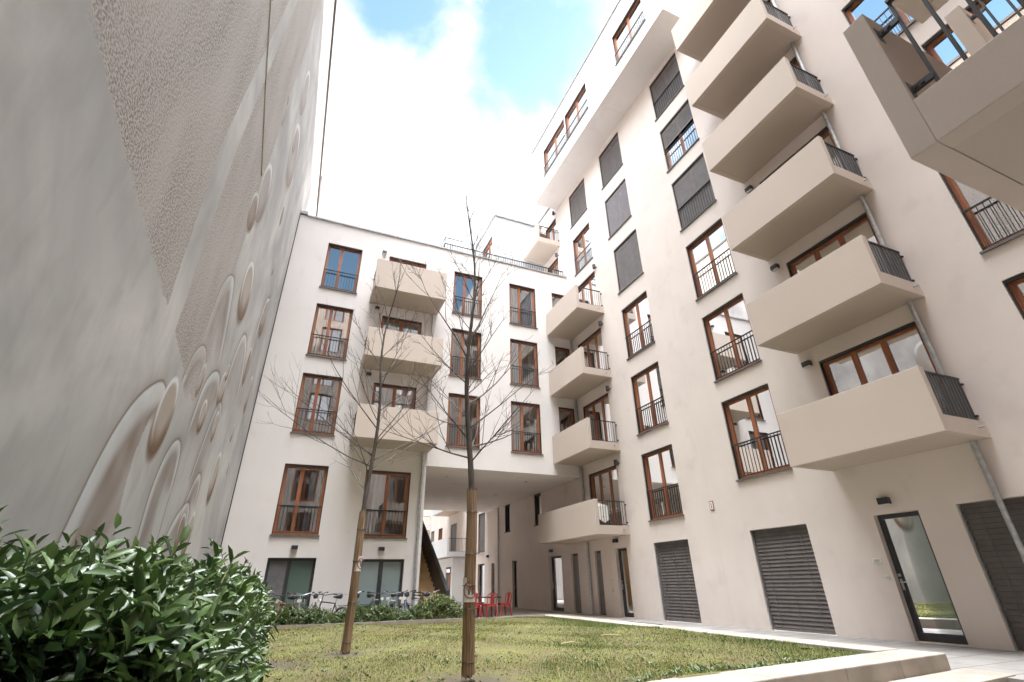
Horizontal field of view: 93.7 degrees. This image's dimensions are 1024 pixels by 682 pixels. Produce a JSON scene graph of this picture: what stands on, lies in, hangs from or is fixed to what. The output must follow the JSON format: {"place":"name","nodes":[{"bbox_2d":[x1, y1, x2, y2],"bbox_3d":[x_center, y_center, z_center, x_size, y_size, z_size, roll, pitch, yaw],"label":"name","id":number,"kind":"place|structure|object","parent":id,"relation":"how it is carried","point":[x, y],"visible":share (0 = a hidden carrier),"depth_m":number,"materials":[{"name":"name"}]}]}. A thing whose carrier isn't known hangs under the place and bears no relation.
{"place":"outdoors","nodes":[
{"label":"outdoors","id":0,"kind":"place"},
{"bbox_2d":[317,0,617,253],"label":"sky","id":1,"kind":"structure","parent":0,"point":[431,102],"materials":[{"name":"white"}]},
{"bbox_2d":[462,603,633,619],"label":"passage paving","id":2,"kind":"structure","parent":0,"point":[521,612],"depth_m":19.70,"materials":[{"name":"grey concrete"}]},
{"bbox_2d":[417,521,449,604],"bbox_3d":[-4.432,9.556,20.968,1.190,4.620,8.350,10,-29,-21],"label":"outdoor staircase","id":3,"kind":"structure","parent":2,"relation":"on","point":[431,576],"depth_m":19.13,"materials":[{"name":"concrete"}]},
{"bbox_2d":[475,593,481,617],"bbox_3d":[-1.427,9.844,17.856,0.504,0.816,0.558,8,-28,-16],"label":"metal chair","id":4,"kind":"object","parent":2,"relation":"on","point":[476,605],"visible":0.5,"depth_m":17.77,"materials":[{"name":"red paint"}]},
{"bbox_2d":[477,596,500,616],"bbox_3d":[-1.160,10.238,18.481,1.300,0.667,0.800,10,-29,-21],"label":"outdoor table","id":5,"kind":"object","parent":2,"relation":"on","point":[490,606],"visible":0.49,"depth_m":18.44,"materials":[{"name":"metal"}]},
{"bbox_2d":[481,593,497,617],"bbox_3d":[-0.843,9.948,18.080,0.504,0.816,0.558,13,-30,-26],"label":"metal chair","id":6,"kind":"object","parent":2,"relation":"on","point":[491,604],"visible":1,"depth_m":17.99,"materials":[{"name":"red paint"}]},
{"bbox_2d":[495,592,511,616],"bbox_3d":[-0.318,10.252,18.697,0.558,0.816,0.504,16,-31,-29],"label":"metal chair","id":7,"kind":"object","parent":2,"relation":"on","point":[507,603],"visible":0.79,"depth_m":18.62,"materials":[{"name":"red paint"}]},
{"bbox_2d":[259,616,864,681],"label":"lawn","id":8,"kind":"structure","parent":0,"point":[493,677],"depth_m":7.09,"materials":[{"name":"plant"}]},
{"bbox_2d":[0,504,288,681],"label":"laurel hedge","id":9,"kind":"object","parent":8,"relation":"on","point":[136,613],"visible":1,"depth_m":1.79,"materials":[{"name":"green plant"}]},
{"bbox_2d":[254,259,464,653],"bbox_3d":[-2.723,1.348,9.278,4.166,7.951,2.926,10,-29,-21],"label":"young tree","id":10,"kind":"object","parent":8,"relation":"on","point":[349,620],"visible":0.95,"depth_m":8.99,"materials":[{"name":"brown plant"}]},
{"bbox_2d":[355,556,361,570],"bbox_3d":[-2.594,3.728,8.033,0.163,0.230,0.163,10,-29,-21],"label":"no dogs sign","id":11,"kind":"object","parent":10,"relation":"attached to","point":[358,566],"visible":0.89,"depth_m":7.99,"materials":[{"name":"white plastic"}]},
{"bbox_2d":[375,192,563,679],"bbox_3d":[-0.535,0.625,7.040,2.630,7.156,2.002,-4,-27,5],"label":"young tree","id":12,"kind":"object","parent":8,"relation":"on","point":[468,650],"visible":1,"depth_m":6.52,"materials":[{"name":"brown plant"}]},
{"bbox_2d":[462,578,475,601],"bbox_3d":[-0.516,2.990,5.768,0.171,0.260,0.171,10,-29,-21],"label":"no dogs sign","id":13,"kind":"object","parent":12,"relation":"attached to","point":[468,595],"visible":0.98,"depth_m":5.70,"materials":[{"name":"paper"}]},
{"bbox_2d":[264,616,862,681],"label":"weeds","id":14,"kind":"object","parent":8,"relation":"on","point":[759,664],"visible":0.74,"depth_m":6.36,"materials":[{"name":"green plant"}]},
{"bbox_2d":[613,618,1023,681],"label":"path","id":15,"kind":"structure","parent":0,"point":[995,660],"depth_m":8.29,"materials":[{"name":"grey concrete"}]},
{"label":"ground","id":16,"kind":"structure","parent":0,"visible":0},
{"bbox_2d":[0,0,336,569],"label":"party wall","id":17,"kind":"structure","parent":16,"relation":"on","point":[160,174],"depth_m":5.38,"materials":[{"name":"beige paint"}]},
{"bbox_2d":[218,210,579,616],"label":"apartment building","id":18,"kind":"structure","parent":16,"relation":"on","point":[292,487],"depth_m":19.34,"materials":[{"name":"paint"}]},
{"bbox_2d":[263,558,315,611],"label":"window","id":19,"kind":"structure","parent":18,"relation":"in","point":[299,575],"depth_m":15.49,"materials":[{"name":"metal"}]},
{"bbox_2d":[270,463,328,536],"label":"window","id":20,"kind":"structure","parent":18,"relation":"in","point":[302,490],"depth_m":16.65,"materials":[{"name":"red wood"}]},
{"bbox_2d":[290,373,342,436],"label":"window","id":21,"kind":"structure","parent":18,"relation":"in","point":[304,412],"depth_m":18.33,"materials":[{"name":"red wood"}]},
{"bbox_2d":[306,303,352,360],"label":"window","id":22,"kind":"structure","parent":18,"relation":"in","point":[316,348],"depth_m":19.66,"materials":[{"name":"red wood"}]},
{"bbox_2d":[319,243,362,293],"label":"window","id":23,"kind":"structure","parent":18,"relation":"in","point":[341,270],"depth_m":22.28,"materials":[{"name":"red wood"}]},
{"bbox_2d":[356,559,403,616],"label":"window","id":24,"kind":"structure","parent":18,"relation":"in","point":[376,575],"depth_m":16.41,"materials":[{"name":"glass"}]},
{"bbox_2d":[363,470,410,538],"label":"window","id":25,"kind":"structure","parent":18,"relation":"in","point":[388,495],"depth_m":17.74,"materials":[{"name":"red wood"}]},
{"bbox_2d":[371,383,416,409],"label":"window","id":26,"kind":"structure","parent":18,"relation":"in","point":[390,392],"depth_m":19.57,"materials":[{"name":"red wood"}]},
{"bbox_2d":[381,316,421,334],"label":"window","id":27,"kind":"structure","parent":18,"relation":"in","point":[398,322],"depth_m":21.01,"materials":[{"name":"red wood"}]},
{"bbox_2d":[389,257,426,268],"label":"window","id":28,"kind":"structure","parent":18,"relation":"in","point":[406,262],"depth_m":22.27,"materials":[{"name":"red wood"}]},
{"bbox_2d":[445,393,480,449],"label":"window","id":29,"kind":"structure","parent":18,"relation":"in","point":[455,438],"depth_m":20.22,"materials":[{"name":"red wood"}]},
{"bbox_2d":[449,328,481,379],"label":"window","id":30,"kind":"structure","parent":18,"relation":"in","point":[458,359],"depth_m":21.58,"materials":[{"name":"red wood"}]},
{"bbox_2d":[452,271,482,318],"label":"window","id":31,"kind":"structure","parent":18,"relation":"in","point":[464,298],"depth_m":23.02,"materials":[{"name":"red wood"}]},
{"bbox_2d":[474,213,542,270],"bbox_3d":[-0.945,-3.475,31.230,3.170,5.640,7.130,10,-29,-21],"label":"roof penthouse","id":32,"kind":"object","parent":18,"relation":"on","point":[506,234],"visible":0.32,"depth_m":28.94,"materials":[{"name":"grey paint"}]},
{"bbox_2d":[483,237,491,257],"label":"window","id":33,"kind":"structure","parent":32,"relation":"in","point":[489,244],"depth_m":29.58,"materials":[{"name":"red wood"}]},
{"bbox_2d":[509,284,537,328],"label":"window","id":34,"kind":"structure","parent":18,"relation":"in","point":[521,299],"depth_m":24.17,"materials":[{"name":"red wood"}]},
{"bbox_2d":[510,339,540,388],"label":"window","id":35,"kind":"structure","parent":18,"relation":"in","point":[524,362],"depth_m":22.72,"materials":[{"name":"red wood"}]},
{"bbox_2d":[511,401,543,454],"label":"window","id":36,"kind":"structure","parent":18,"relation":"in","point":[528,441],"depth_m":21.31,"materials":[{"name":"red wood"}]},
{"bbox_2d":[552,293,562,307],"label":"window","id":37,"kind":"structure","parent":18,"relation":"in","point":[555,297],"depth_m":25.07,"materials":[{"name":"red wood"}]},
{"bbox_2d":[555,347,569,365],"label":"window","id":38,"kind":"structure","parent":18,"relation":"in","point":[558,350],"depth_m":23.66,"materials":[{"name":"red wood"}]},
{"bbox_2d":[559,407,574,431],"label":"window","id":39,"kind":"structure","parent":18,"relation":"in","point":[561,409],"depth_m":22.19,"materials":[{"name":"red wood"}]},
{"bbox_2d":[545,614,897,652],"bbox_3d":[3.217,6.824,10.989,0.500,0.540,10.660,10,-29,-21],"label":"stone edging","id":40,"kind":"object","parent":16,"relation":"on","point":[853,647],"visible":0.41,"depth_m":8.34,"materials":[{"name":"stone"}]},
{"bbox_2d":[423,0,1023,651],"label":"apartment building","id":41,"kind":"structure","parent":16,"relation":"on","point":[887,298],"depth_m":13.03,"materials":[{"name":"beige paint"}]},
{"bbox_2d":[438,528,442,539],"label":"window","id":42,"kind":"structure","parent":41,"relation":"in","point":[440,530],"depth_m":40.07,"materials":[{"name":"red wood"}]},
{"bbox_2d":[446,567,450,594],"bbox_3d":[-4.386,16.656,32.755,0.033,2.200,1.100,10,-29,-21],"label":"door","id":43,"kind":"structure","parent":41,"relation":"in","point":[448,569],"depth_m":32.83,"materials":[{"name":"metal"}]},
{"bbox_2d":[450,523,456,551],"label":"window","id":44,"kind":"structure","parent":41,"relation":"in","point":[453,527],"depth_m":36.51,"materials":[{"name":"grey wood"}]},
{"bbox_2d":[477,513,484,552],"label":"window","id":45,"kind":"structure","parent":41,"relation":"in","point":[481,516],"depth_m":31.12,"materials":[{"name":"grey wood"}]},
{"bbox_2d":[479,564,483,603],"bbox_3d":[-1.811,15.057,29.735,0.136,2.250,1.200,10,-29,-21],"label":"door","id":46,"kind":"structure","parent":41,"relation":"in","point":[481,587],"depth_m":29.98,"materials":[{"name":"glass"}]},
{"bbox_2d":[504,504,510,532],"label":"window","id":47,"kind":"structure","parent":41,"relation":"in","point":[507,508],"depth_m":27.88,"materials":[{"name":"glass"}]},
{"bbox_2d":[514,561,517,607],"bbox_3d":[0.264,12.833,25.364,0.136,2.210,0.650,10,-29,-21],"label":"door","id":48,"kind":"structure","parent":41,"relation":"in","point":[515,562],"depth_m":25.55,"materials":[{"name":"metal"}]},
{"bbox_2d":[534,493,540,526],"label":"window","id":49,"kind":"structure","parent":41,"relation":"in","point":[538,496],"depth_m":24.58,"materials":[{"name":"glass"}]},
{"bbox_2d":[546,218,556,240],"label":"window","id":50,"kind":"structure","parent":41,"relation":"in","point":[553,226],"depth_m":28.77,"materials":[{"name":"red wood"}]},
{"bbox_2d":[548,257,558,273],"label":"window","id":51,"kind":"structure","parent":41,"relation":"in","point":[554,265],"depth_m":27.58,"materials":[{"name":"red wood"}]},
{"bbox_2d":[544,119,565,176],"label":"window","id":52,"kind":"structure","parent":41,"relation":"in","point":[556,144],"depth_m":26.80,"materials":[{"name":"red wood"}]},
{"bbox_2d":[551,556,563,611],"bbox_3d":[2.098,10.852,21.510,0.136,2.210,1.200,10,-29,-21],"label":"door","id":53,"kind":"structure","parent":41,"relation":"in","point":[558,598],"depth_m":21.65,"materials":[{"name":"glass"}]},
{"bbox_2d":[573,553,581,612],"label":"window","id":54,"kind":"structure","parent":41,"relation":"in","point":[575,556],"depth_m":20.05,"materials":[{"name":"metal"}]},
{"bbox_2d":[569,178,587,229],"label":"window","id":55,"kind":"structure","parent":41,"relation":"in","point":[577,200],"depth_m":26.06,"materials":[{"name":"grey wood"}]},
{"bbox_2d":[573,223,592,276],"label":"window","id":56,"kind":"structure","parent":41,"relation":"in","point":[582,243],"depth_m":24.71,"materials":[{"name":"red wood"}]},
{"bbox_2d":[578,272,597,304],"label":"window","id":57,"kind":"structure","parent":41,"relation":"in","point":[590,283],"depth_m":23.41,"materials":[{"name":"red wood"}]},
{"bbox_2d":[565,84,616,142],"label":"window","id":58,"kind":"structure","parent":41,"relation":"in","point":[579,107],"depth_m":24.84,"materials":[{"name":"red wood"}]},
{"bbox_2d":[578,327,604,368],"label":"window","id":59,"kind":"structure","parent":41,"relation":"in","point":[594,341],"depth_m":22.06,"materials":[{"name":"red wood"}]},
{"bbox_2d":[583,393,612,441],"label":"window","id":60,"kind":"structure","parent":41,"relation":"in","point":[599,409],"depth_m":20.67,"materials":[{"name":"red wood"}]},
{"bbox_2d":[596,551,605,614],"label":"window","id":61,"kind":"structure","parent":41,"relation":"in","point":[599,563],"depth_m":18.53,"materials":[{"name":"metal"}]},
{"bbox_2d":[589,466,622,525],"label":"window","id":62,"kind":"structure","parent":41,"relation":"in","point":[603,483],"depth_m":19.29,"materials":[{"name":"red wood"}]},
{"bbox_2d":[599,132,622,189],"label":"window","id":63,"kind":"structure","parent":41,"relation":"in","point":[610,160],"depth_m":23.45,"materials":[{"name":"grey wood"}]},
{"bbox_2d":[605,179,631,239],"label":"window","id":64,"kind":"structure","parent":41,"relation":"in","point":[617,205],"depth_m":22.06,"materials":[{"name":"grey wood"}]},
{"bbox_2d":[618,548,633,617],"bbox_3d":[4.136,8.646,17.229,0.136,2.220,0.720,10,-29,-21],"label":"door","id":65,"kind":"structure","parent":41,"relation":"in","point":[622,552],"depth_m":17.33,"materials":[{"name":"metal"}]},
{"bbox_2d":[614,229,643,294],"bbox_3d":[4.978,-3.377,20.471,0.240,2.305,1.770,10,-29,-21],"label":"window shutter","id":66,"kind":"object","parent":41,"relation":"in","point":[627,255],"depth_m":20.53,"materials":[{"name":"grey metal"}]},
{"bbox_2d":[612,0,645,65],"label":"window","id":67,"kind":"structure","parent":41,"relation":"in","point":[634,18],"depth_m":21.07,"materials":[{"name":"red wood"}]},
{"bbox_2d":[622,291,654,360],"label":"window","id":68,"kind":"structure","parent":41,"relation":"in","point":[639,335],"depth_m":19.17,"materials":[{"name":"red wood"}]},
{"bbox_2d":[631,362,668,435],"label":"window","id":69,"kind":"structure","parent":41,"relation":"in","point":[650,408],"depth_m":17.79,"materials":[{"name":"red wood"}]},
{"bbox_2d":[642,444,683,521],"bbox_3d":[5.111,4.838,16.311,0.240,2.305,1.770,10,-29,-21],"label":"window","id":70,"kind":"structure","parent":41,"relation":"in","point":[662,487],"depth_m":16.40,"materials":[{"name":"red wood"}]},
{"bbox_2d":[650,53,684,121],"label":"window","id":71,"kind":"structure","parent":41,"relation":"in","point":[668,83],"depth_m":20.05,"materials":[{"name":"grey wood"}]},
{"bbox_2d":[660,100,699,172],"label":"window","id":72,"kind":"structure","parent":41,"relation":"in","point":[679,135],"depth_m":18.70,"materials":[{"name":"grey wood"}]},
{"bbox_2d":[672,153,716,231],"bbox_3d":[6.546,-5.344,17.301,0.240,2.305,1.780,10,-29,-21],"label":"window","id":73,"kind":"structure","parent":41,"relation":"in","point":[693,190],"depth_m":17.31,"materials":[{"name":"grey metal"}]},
{"bbox_2d":[686,219,736,301],"bbox_3d":[6.597,-2.685,15.934,0.240,2.245,1.780,10,-29,-21],"label":"window","id":74,"kind":"structure","parent":41,"relation":"in","point":[709,255],"depth_m":16.02,"materials":[{"name":"red wood"}]},
{"bbox_2d":[709,501,714,510],"bbox_3d":[5.867,4.842,14.111,0.022,0.260,0.160,10,-29,-21],"label":"number sign","id":75,"kind":"object","parent":41,"relation":"attached to","point":[711,505],"visible":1,"depth_m":14.10,"materials":[{"name":"white plastic"}]},
{"bbox_2d":[703,293,761,382],"bbox_3d":[6.647,-0.075,14.592,0.240,2.275,1.780,10,-29,-21],"label":"window","id":76,"kind":"structure","parent":41,"relation":"in","point":[732,345],"depth_m":14.66,"materials":[{"name":"red wood"}]},
{"bbox_2d":[744,185,752,192],"bbox_3d":[7.270,-4.658,14.717,0.130,0.134,0.210,10,-29,-21],"label":"wall lamp","id":77,"kind":"object","parent":41,"relation":"attached to","point":[749,188],"visible":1,"depth_m":14.68,"materials":[{"name":"grey metal"}]},
{"bbox_2d":[722,383,791,481],"bbox_3d":[6.698,2.543,13.246,0.240,2.325,1.780,10,-29,-21],"label":"window","id":78,"kind":"structure","parent":41,"relation":"in","point":[757,444],"depth_m":13.29,"materials":[{"name":"red wood"}]},
{"bbox_2d":[770,263,779,271],"bbox_3d":[7.324,-2.048,13.364,0.130,0.134,0.210,10,-29,-21],"label":"wall lamp","id":79,"kind":"object","parent":41,"relation":"attached to","point":[775,267],"visible":1,"depth_m":13.31,"materials":[{"name":"grey"}]},
{"bbox_2d":[789,57,805,83],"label":"window","id":80,"kind":"structure","parent":41,"relation":"in","point":[794,61],"depth_m":14.08,"materials":[{"name":"red wood"}]},
{"bbox_2d":[760,126,845,183],"bbox_3d":[8.004,-4.183,13.082,0.160,2.330,2.230,10,-29,-21],"label":"window","id":81,"kind":"structure","parent":41,"relation":"in","point":[825,134],"depth_m":12.84,"materials":[{"name":"red wood"}]},
{"bbox_2d":[801,360,812,367],"bbox_3d":[7.378,0.580,12.003,0.130,0.134,0.210,10,-29,-21],"label":"wall lamp","id":82,"kind":"object","parent":41,"relation":"attached to","point":[806,364],"visible":1,"depth_m":11.95,"materials":[{"name":"grey"}]},
{"bbox_2d":[787,212,890,276],"bbox_3d":[8.046,-1.542,11.745,0.160,2.330,2.230,10,-29,-21],"label":"window","id":83,"kind":"structure","parent":41,"relation":"in","point":[861,225],"depth_m":12.05,"materials":[{"name":"red wood"}]},
{"bbox_2d":[872,558,882,562],"bbox_3d":[7.534,4.532,9.899,0.034,0.090,0.190,10,-29,-21],"label":"intercom","id":84,"kind":"object","parent":41,"relation":"attached to","point":[876,560],"visible":1,"depth_m":9.88,"materials":[{"name":"white plastic"}]},
{"bbox_2d":[842,0,916,35],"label":"window","id":85,"kind":"structure","parent":41,"relation":"in","point":[877,11],"depth_m":12.08,"materials":[{"name":"red wood"}]},
{"bbox_2d":[876,497,891,504],"bbox_3d":[7.692,3.309,9.919,0.130,0.134,0.210,10,-29,-21],"label":"wall lamp","id":86,"kind":"object","parent":41,"relation":"attached to","point":[883,500],"visible":1,"depth_m":9.87,"materials":[{"name":"grey metal"}]},
{"bbox_2d":[819,321,955,414],"bbox_3d":[8.089,1.089,10.412,0.160,2.330,2.230,10,-29,-21],"label":"window","id":87,"kind":"structure","parent":41,"relation":"in","point":[903,348],"depth_m":10.68,"materials":[{"name":"red wood"}]},
{"bbox_2d":[877,511,968,644],"bbox_3d":[7.917,4.524,9.298,0.136,2.260,0.870,10,-29,-21],"label":"door","id":88,"kind":"structure","parent":41,"relation":"in","point":[934,616],"depth_m":9.30,"materials":[{"name":"glass"}]},
{"bbox_2d":[843,0,1023,212],"bbox_3d":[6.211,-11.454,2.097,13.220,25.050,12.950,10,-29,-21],"label":"balcony","id":89,"kind":"structure","parent":41,"relation":"attached to","point":[963,122],"depth_m":2.84,"materials":[{"name":"beige paint"}]},
{"bbox_2d":[922,0,1023,68],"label":"window","id":90,"kind":"structure","parent":41,"relation":"in","point":[939,46],"depth_m":10.15,"materials":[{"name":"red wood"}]},
{"bbox_2d":[939,173,1023,254],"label":"window","id":91,"kind":"structure","parent":41,"relation":"in","point":[994,223],"depth_m":9.24,"materials":[{"name":"red wood"}]},
{"bbox_2d":[1002,272,1023,318],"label":"window","id":92,"kind":"structure","parent":41,"relation":"in","point":[1014,285],"depth_m":8.65,"materials":[{"name":"red wood"}]},
{"bbox_2d":[648,649,950,681],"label":"stone kerb","id":93,"kind":"structure","parent":16,"relation":"on","point":[890,665],"depth_m":5.58,"materials":[{"name":"stone"}]},
{"bbox_2d":[888,668,1015,681],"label":"stone steps","id":94,"kind":"structure","parent":16,"relation":"on","point":[964,675],"depth_m":5.81,"materials":[{"name":"stone"}]},
{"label":"planting bed","id":95,"kind":"structure","parent":16,"relation":"on","visible":0},
{"bbox_2d":[267,602,425,625],"bbox_3d":[-4.647,7.679,13.069,4.649,1.077,1.110,10,-29,-21],"label":"hedge","id":96,"kind":"object","parent":95,"relation":"on","point":[294,616],"visible":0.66,"depth_m":13.02,"materials":[{"name":"green plant"}]},
{"bbox_2d":[270,615,544,629],"bbox_3d":[-2.679,8.052,13.315,8.330,0.540,0.291,11,-29,-23],"label":"bed edging","id":97,"kind":"object","parent":95,"relation":"on","point":[454,620],"visible":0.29,"depth_m":13.19,"materials":[{"name":"concrete"}]},
{"bbox_2d":[414,593,462,622],"bbox_3d":[-2.092,8.095,14.153,1.733,1.202,1.335,10,-29,-21],"label":"shrub","id":98,"kind":"object","parent":95,"relation":"on","point":[436,606],"visible":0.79,"depth_m":13.99,"materials":[{"name":"green plant"}]},
{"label":"court paving","id":99,"kind":"structure","parent":0,"visible":0},
{"bbox_2d":[271,593,299,614],"bbox_3d":[-6.484,7.768,13.627,0.683,1.076,1.748,-3,-27,4],"label":"bicycle","id":100,"kind":"object","parent":99,"relation":"on","point":[291,597],"visible":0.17,"depth_m":13.61,"materials":[{"name":"black metal"}]},
{"bbox_2d":[287,592,310,608],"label":"bicycle","id":101,"kind":"object","parent":99,"relation":"on","point":[296,597],"visible":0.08,"depth_m":14.02,"materials":[{"name":"black metal"}]},
{"bbox_2d":[291,592,314,610],"bbox_3d":[-6.077,7.870,13.840,0.683,1.076,1.748,0,-27,-9],"label":"bicycle","id":102,"kind":"object","parent":99,"relation":"on","point":[306,596],"visible":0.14,"depth_m":13.88,"materials":[{"name":"black metal"}]},
{"bbox_2d":[305,592,327,609],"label":"bicycle","id":103,"kind":"object","parent":99,"relation":"on","point":[315,596],"visible":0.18,"depth_m":14.26,"materials":[{"name":"grey metal"}]},
{"bbox_2d":[313,591,346,614],"bbox_3d":[-5.390,7.995,14.104,0.683,1.076,1.748,-9,-27,26],"label":"bicycle","id":104,"kind":"object","parent":99,"relation":"on","point":[339,596],"visible":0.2,"depth_m":14.34,"materials":[{"name":"black metal"}]},
{"bbox_2d":[360,591,387,609],"bbox_3d":[-4.228,8.220,14.590,0.683,1.076,1.748,22,-35,-38],"label":"bicycle","id":105,"kind":"object","parent":99,"relation":"on","point":[369,594],"visible":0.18,"depth_m":14.79,"materials":[{"name":"black metal"}]},
{"bbox_2d":[383,591,405,614],"bbox_3d":[-3.635,8.291,14.748,0.683,1.076,1.748,-5,-27,16],"label":"bicycle","id":106,"kind":"object","parent":99,"relation":"on","point":[388,598],"visible":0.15,"depth_m":14.81,"materials":[{"name":"black metal"}]},
{"bbox_2d":[387,590,407,610],"bbox_3d":[-3.649,8.470,15.099,0.683,1.076,1.748,8,-28,-28],"label":"bicycle","id":107,"kind":"object","parent":99,"relation":"on","point":[392,605],"visible":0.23,"depth_m":15.14,"materials":[{"name":"black metal"}]},
{"bbox_2d":[394,590,415,611],"bbox_3d":[-3.294,8.371,14.915,0.683,1.076,1.748,-3,-26,-7],"label":"bicycle","id":108,"kind":"object","parent":99,"relation":"on","point":[406,595],"visible":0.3,"depth_m":15.05,"materials":[{"name":"grey metal"}]},
{"bbox_2d":[411,590,432,608],"bbox_3d":[-2.856,8.454,15.092,0.683,1.076,1.748,1,-26,8],"label":"bicycle","id":109,"kind":"object","parent":99,"relation":"on","point":[425,594],"visible":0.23,"depth_m":14.81,"materials":[{"name":"grey metal"}]},
{"bbox_3d":[3.324,6.573,17.981,0.500,0.980,0.500,10,-29,-21],"label":"balcony chair","id":110,"kind":"object","parent":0,"visible":0},
{"bbox_2d":[598,503,609,522],"bbox_3d":[3.318,6.432,17.990,0.450,0.780,0.500,10,-29,-21],"label":"towel","id":111,"kind":"object","parent":110,"relation":"on","point":[601,513],"visible":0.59,"depth_m":17.82,"materials":[{"name":"white fabric"}]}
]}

